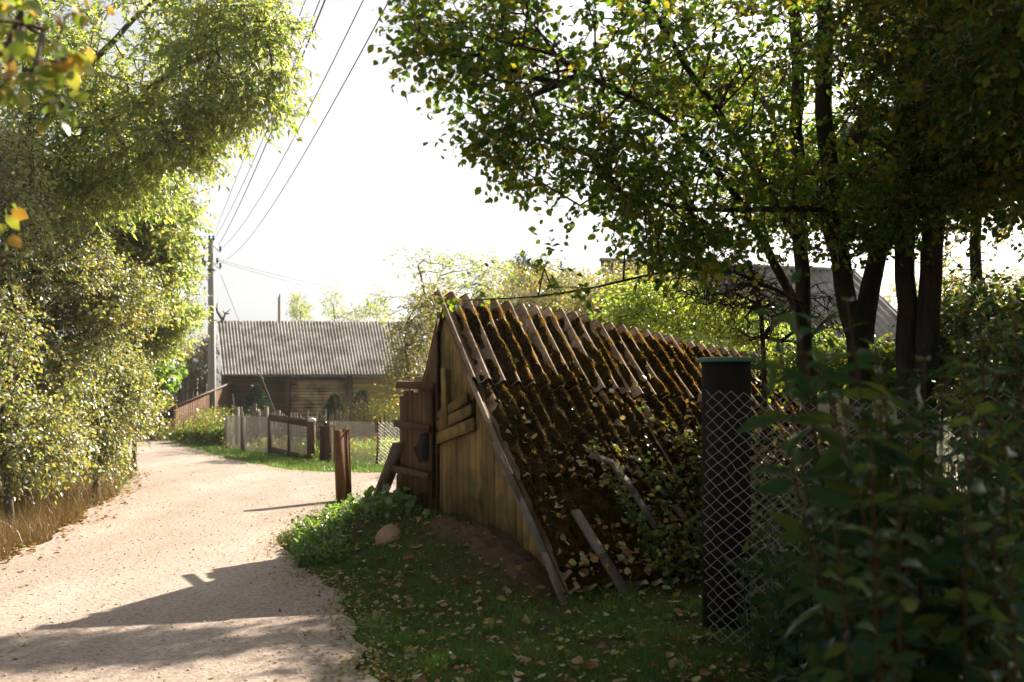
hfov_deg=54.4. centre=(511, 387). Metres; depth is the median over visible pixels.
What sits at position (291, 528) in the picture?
edge grass
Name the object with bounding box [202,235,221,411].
utility pole
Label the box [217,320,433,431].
barn
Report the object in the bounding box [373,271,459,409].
apple tree
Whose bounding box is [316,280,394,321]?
willow tree
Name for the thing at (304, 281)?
overhead wire
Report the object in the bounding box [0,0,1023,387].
sky
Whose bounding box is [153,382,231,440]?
fence
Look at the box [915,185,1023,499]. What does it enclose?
fruit tree
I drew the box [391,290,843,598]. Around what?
root cellar
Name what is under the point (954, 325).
garden bush
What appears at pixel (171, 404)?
hedge
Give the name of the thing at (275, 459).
verge grass
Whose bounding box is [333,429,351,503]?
wooden post
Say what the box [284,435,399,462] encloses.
garden plants
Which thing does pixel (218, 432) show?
bush
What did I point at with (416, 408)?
door
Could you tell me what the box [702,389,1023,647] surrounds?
wire fence
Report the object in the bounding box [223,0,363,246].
overhead wire
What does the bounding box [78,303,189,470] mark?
lilac bush
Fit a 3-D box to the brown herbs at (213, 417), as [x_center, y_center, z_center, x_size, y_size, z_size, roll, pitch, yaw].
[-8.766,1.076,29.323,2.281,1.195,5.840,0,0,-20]
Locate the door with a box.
[391,381,434,497]
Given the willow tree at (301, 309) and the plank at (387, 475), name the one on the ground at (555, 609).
the willow tree at (301, 309)
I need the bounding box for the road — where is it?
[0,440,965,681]
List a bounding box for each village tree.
[376,292,570,321]
[880,259,1023,312]
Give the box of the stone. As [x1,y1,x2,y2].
[375,523,401,545]
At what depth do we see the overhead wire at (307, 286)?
39.08 m
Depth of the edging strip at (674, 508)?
8.37 m
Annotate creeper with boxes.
[588,401,843,596]
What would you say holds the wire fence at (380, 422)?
on the ground at (555, 609)
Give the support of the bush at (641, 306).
on the ground at (555, 609)
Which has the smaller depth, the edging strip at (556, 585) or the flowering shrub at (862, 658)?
the flowering shrub at (862, 658)
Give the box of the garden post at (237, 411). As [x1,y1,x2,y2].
[235,407,239,446]
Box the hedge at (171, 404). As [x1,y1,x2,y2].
[142,393,183,437]
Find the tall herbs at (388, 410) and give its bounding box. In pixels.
[316,396,399,441]
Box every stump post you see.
[320,426,324,460]
[324,422,332,461]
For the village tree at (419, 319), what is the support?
on the ground at (555, 609)
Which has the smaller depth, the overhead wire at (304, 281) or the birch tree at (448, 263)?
the birch tree at (448, 263)
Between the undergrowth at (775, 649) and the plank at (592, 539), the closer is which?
the undergrowth at (775, 649)
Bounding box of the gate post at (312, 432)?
[308,418,315,459]
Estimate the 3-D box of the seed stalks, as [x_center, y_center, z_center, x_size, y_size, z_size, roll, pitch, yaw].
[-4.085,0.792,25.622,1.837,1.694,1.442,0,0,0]
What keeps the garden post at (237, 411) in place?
on the ground at (555, 609)
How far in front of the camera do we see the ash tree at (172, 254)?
15.91 m
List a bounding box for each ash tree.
[0,0,322,489]
[42,147,216,478]
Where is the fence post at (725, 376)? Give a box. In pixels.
[695,357,756,634]
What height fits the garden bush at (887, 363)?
1.878 m
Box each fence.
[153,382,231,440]
[164,365,205,409]
[225,415,271,455]
[240,406,399,444]
[250,404,268,445]
[330,417,399,464]
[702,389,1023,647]
[750,404,1019,604]
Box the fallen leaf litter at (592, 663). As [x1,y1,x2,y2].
[290,504,794,681]
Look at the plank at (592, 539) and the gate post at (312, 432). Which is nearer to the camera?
the plank at (592, 539)
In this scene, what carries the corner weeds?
on the ground at (555, 609)
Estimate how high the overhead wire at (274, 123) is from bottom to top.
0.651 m
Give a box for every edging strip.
[491,441,567,605]
[589,451,658,529]
[672,504,701,542]
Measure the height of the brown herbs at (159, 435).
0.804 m
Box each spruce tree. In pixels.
[230,383,275,429]
[318,392,347,427]
[345,388,377,432]
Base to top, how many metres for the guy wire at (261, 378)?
5.436 m
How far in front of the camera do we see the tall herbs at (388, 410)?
25.59 m
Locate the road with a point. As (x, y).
(163, 457)
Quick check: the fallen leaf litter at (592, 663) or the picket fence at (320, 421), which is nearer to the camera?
the fallen leaf litter at (592, 663)
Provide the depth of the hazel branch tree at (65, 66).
3.06 m
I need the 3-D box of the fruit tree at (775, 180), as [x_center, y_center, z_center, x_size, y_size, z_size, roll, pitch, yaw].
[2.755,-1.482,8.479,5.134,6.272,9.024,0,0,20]
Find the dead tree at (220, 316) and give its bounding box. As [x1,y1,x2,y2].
[215,303,230,385]
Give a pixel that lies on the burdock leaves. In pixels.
(389, 503)
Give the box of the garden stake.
[232,394,234,442]
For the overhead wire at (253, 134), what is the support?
attached to the utility pole at (211, 247)
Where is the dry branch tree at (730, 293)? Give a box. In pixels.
[642,249,858,456]
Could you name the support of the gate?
attached to the gate post at (312, 432)
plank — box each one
[373,442,403,495]
[571,509,634,598]
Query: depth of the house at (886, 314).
24.46 m
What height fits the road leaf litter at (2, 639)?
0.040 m
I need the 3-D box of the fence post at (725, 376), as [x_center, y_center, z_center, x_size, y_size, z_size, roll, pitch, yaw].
[1.452,0.743,6.750,0.409,1.889,0.409,0,0,0]
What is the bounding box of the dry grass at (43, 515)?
[0,457,136,561]
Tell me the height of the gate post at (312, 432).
1.010 m
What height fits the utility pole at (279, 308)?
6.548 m
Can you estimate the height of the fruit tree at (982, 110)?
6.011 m
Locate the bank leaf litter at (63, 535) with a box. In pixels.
[0,468,160,571]
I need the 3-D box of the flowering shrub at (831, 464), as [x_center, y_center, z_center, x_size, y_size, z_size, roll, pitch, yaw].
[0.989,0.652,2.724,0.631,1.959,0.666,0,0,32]
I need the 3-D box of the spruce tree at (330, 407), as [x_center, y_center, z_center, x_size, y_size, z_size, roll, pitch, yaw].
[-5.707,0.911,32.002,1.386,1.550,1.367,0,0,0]
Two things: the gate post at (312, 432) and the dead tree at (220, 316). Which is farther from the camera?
the dead tree at (220, 316)
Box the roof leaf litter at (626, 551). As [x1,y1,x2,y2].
[480,320,827,580]
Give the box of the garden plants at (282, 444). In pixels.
[215,433,363,455]
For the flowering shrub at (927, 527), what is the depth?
2.86 m
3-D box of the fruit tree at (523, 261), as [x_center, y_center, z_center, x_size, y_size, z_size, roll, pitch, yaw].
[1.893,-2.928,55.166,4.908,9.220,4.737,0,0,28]
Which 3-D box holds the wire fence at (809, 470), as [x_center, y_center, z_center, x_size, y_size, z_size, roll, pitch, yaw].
[3.086,0.850,7.237,3.090,1.700,0.114,0,0,-3]
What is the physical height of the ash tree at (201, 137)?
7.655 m
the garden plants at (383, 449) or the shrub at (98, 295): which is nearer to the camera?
the shrub at (98, 295)
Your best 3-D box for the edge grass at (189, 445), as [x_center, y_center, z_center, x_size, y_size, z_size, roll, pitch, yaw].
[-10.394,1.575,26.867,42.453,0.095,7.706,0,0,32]
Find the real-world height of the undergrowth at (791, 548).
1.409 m
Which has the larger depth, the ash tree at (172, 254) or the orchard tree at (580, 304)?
the orchard tree at (580, 304)
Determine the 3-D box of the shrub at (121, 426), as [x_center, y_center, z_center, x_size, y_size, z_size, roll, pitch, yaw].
[-5.561,0.421,13.548,1.802,2.521,2.394,0,0,39]
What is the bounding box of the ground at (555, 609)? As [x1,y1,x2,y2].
[1,389,977,681]
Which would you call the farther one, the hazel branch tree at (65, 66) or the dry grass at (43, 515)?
the dry grass at (43, 515)
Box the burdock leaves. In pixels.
[336,483,422,525]
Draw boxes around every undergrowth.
[723,527,1023,681]
[751,432,1023,618]
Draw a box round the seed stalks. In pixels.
[320,385,386,443]
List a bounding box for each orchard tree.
[463,254,601,318]
[551,258,714,328]
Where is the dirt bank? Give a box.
[421,516,554,592]
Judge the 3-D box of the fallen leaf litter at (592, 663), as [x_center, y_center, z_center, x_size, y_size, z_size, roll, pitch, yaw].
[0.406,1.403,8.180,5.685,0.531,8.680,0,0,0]
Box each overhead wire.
[213,0,305,235]
[214,0,319,238]
[218,259,413,299]
[219,0,325,243]
[219,261,432,306]
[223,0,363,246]
[229,0,388,257]
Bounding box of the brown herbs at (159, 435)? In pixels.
[126,418,192,441]
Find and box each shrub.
[0,107,104,534]
[0,189,185,507]
[37,334,171,497]
[735,268,964,681]
[785,411,1023,681]
[842,297,1023,681]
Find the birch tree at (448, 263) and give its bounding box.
[359,241,516,331]
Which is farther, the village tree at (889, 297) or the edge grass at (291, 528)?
the village tree at (889, 297)
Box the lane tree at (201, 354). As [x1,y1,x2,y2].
[174,331,221,396]
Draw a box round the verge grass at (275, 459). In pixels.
[42,444,385,493]
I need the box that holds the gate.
[268,414,308,460]
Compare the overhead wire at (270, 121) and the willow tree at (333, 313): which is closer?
the overhead wire at (270, 121)
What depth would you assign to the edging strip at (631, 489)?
8.37 m
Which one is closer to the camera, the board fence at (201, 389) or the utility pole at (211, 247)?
the utility pole at (211, 247)
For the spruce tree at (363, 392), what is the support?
on the ground at (555, 609)
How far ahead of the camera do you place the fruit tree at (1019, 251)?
8.02 m
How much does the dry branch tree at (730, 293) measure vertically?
2.672 m
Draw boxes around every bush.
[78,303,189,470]
[170,422,233,444]
[587,266,877,365]
[751,335,939,454]
[872,260,1023,486]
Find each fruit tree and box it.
[367,0,1017,552]
[502,251,581,298]
[765,0,1023,496]
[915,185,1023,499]
[945,4,1023,294]
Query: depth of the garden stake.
26.98 m
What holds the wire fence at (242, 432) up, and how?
on the ground at (555, 609)
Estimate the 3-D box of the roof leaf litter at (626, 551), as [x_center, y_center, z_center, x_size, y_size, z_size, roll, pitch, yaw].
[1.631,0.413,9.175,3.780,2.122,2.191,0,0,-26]
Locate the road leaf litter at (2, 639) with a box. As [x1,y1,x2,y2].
[0,465,395,679]
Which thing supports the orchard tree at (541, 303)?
on the ground at (555, 609)
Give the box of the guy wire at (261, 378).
[221,276,285,437]
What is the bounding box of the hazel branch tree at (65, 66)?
[0,0,114,250]
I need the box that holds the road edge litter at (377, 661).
[250,504,463,681]
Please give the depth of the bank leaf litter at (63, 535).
11.95 m
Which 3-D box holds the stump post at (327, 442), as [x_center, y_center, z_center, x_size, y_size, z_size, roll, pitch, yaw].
[-3.940,1.251,21.401,0.188,0.983,0.205,0,0,-9]
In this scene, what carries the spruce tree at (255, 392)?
on the ground at (555, 609)
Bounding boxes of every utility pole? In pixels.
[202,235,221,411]
[278,294,281,320]
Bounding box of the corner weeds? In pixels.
[284,490,382,567]
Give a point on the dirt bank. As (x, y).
(514, 555)
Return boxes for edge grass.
[153,439,956,473]
[263,497,432,680]
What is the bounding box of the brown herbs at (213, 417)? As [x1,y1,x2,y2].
[175,403,254,446]
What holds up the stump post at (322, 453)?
on the ground at (555, 609)
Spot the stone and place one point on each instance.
(385, 533)
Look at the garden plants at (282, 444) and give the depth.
25.30 m
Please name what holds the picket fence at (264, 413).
on the ground at (555, 609)
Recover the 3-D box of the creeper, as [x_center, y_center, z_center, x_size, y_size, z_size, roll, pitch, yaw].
[2.217,1.054,8.817,3.493,1.897,2.253,0,0,-24]
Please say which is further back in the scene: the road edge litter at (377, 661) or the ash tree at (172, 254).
the ash tree at (172, 254)
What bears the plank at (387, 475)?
on the root cellar
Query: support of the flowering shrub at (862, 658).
on the ground at (555, 609)
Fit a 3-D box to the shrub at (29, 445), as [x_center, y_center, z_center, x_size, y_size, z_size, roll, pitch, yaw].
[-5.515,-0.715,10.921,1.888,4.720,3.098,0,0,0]
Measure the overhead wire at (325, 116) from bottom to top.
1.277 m
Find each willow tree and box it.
[285,290,318,321]
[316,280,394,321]
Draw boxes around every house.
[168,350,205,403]
[599,248,896,453]

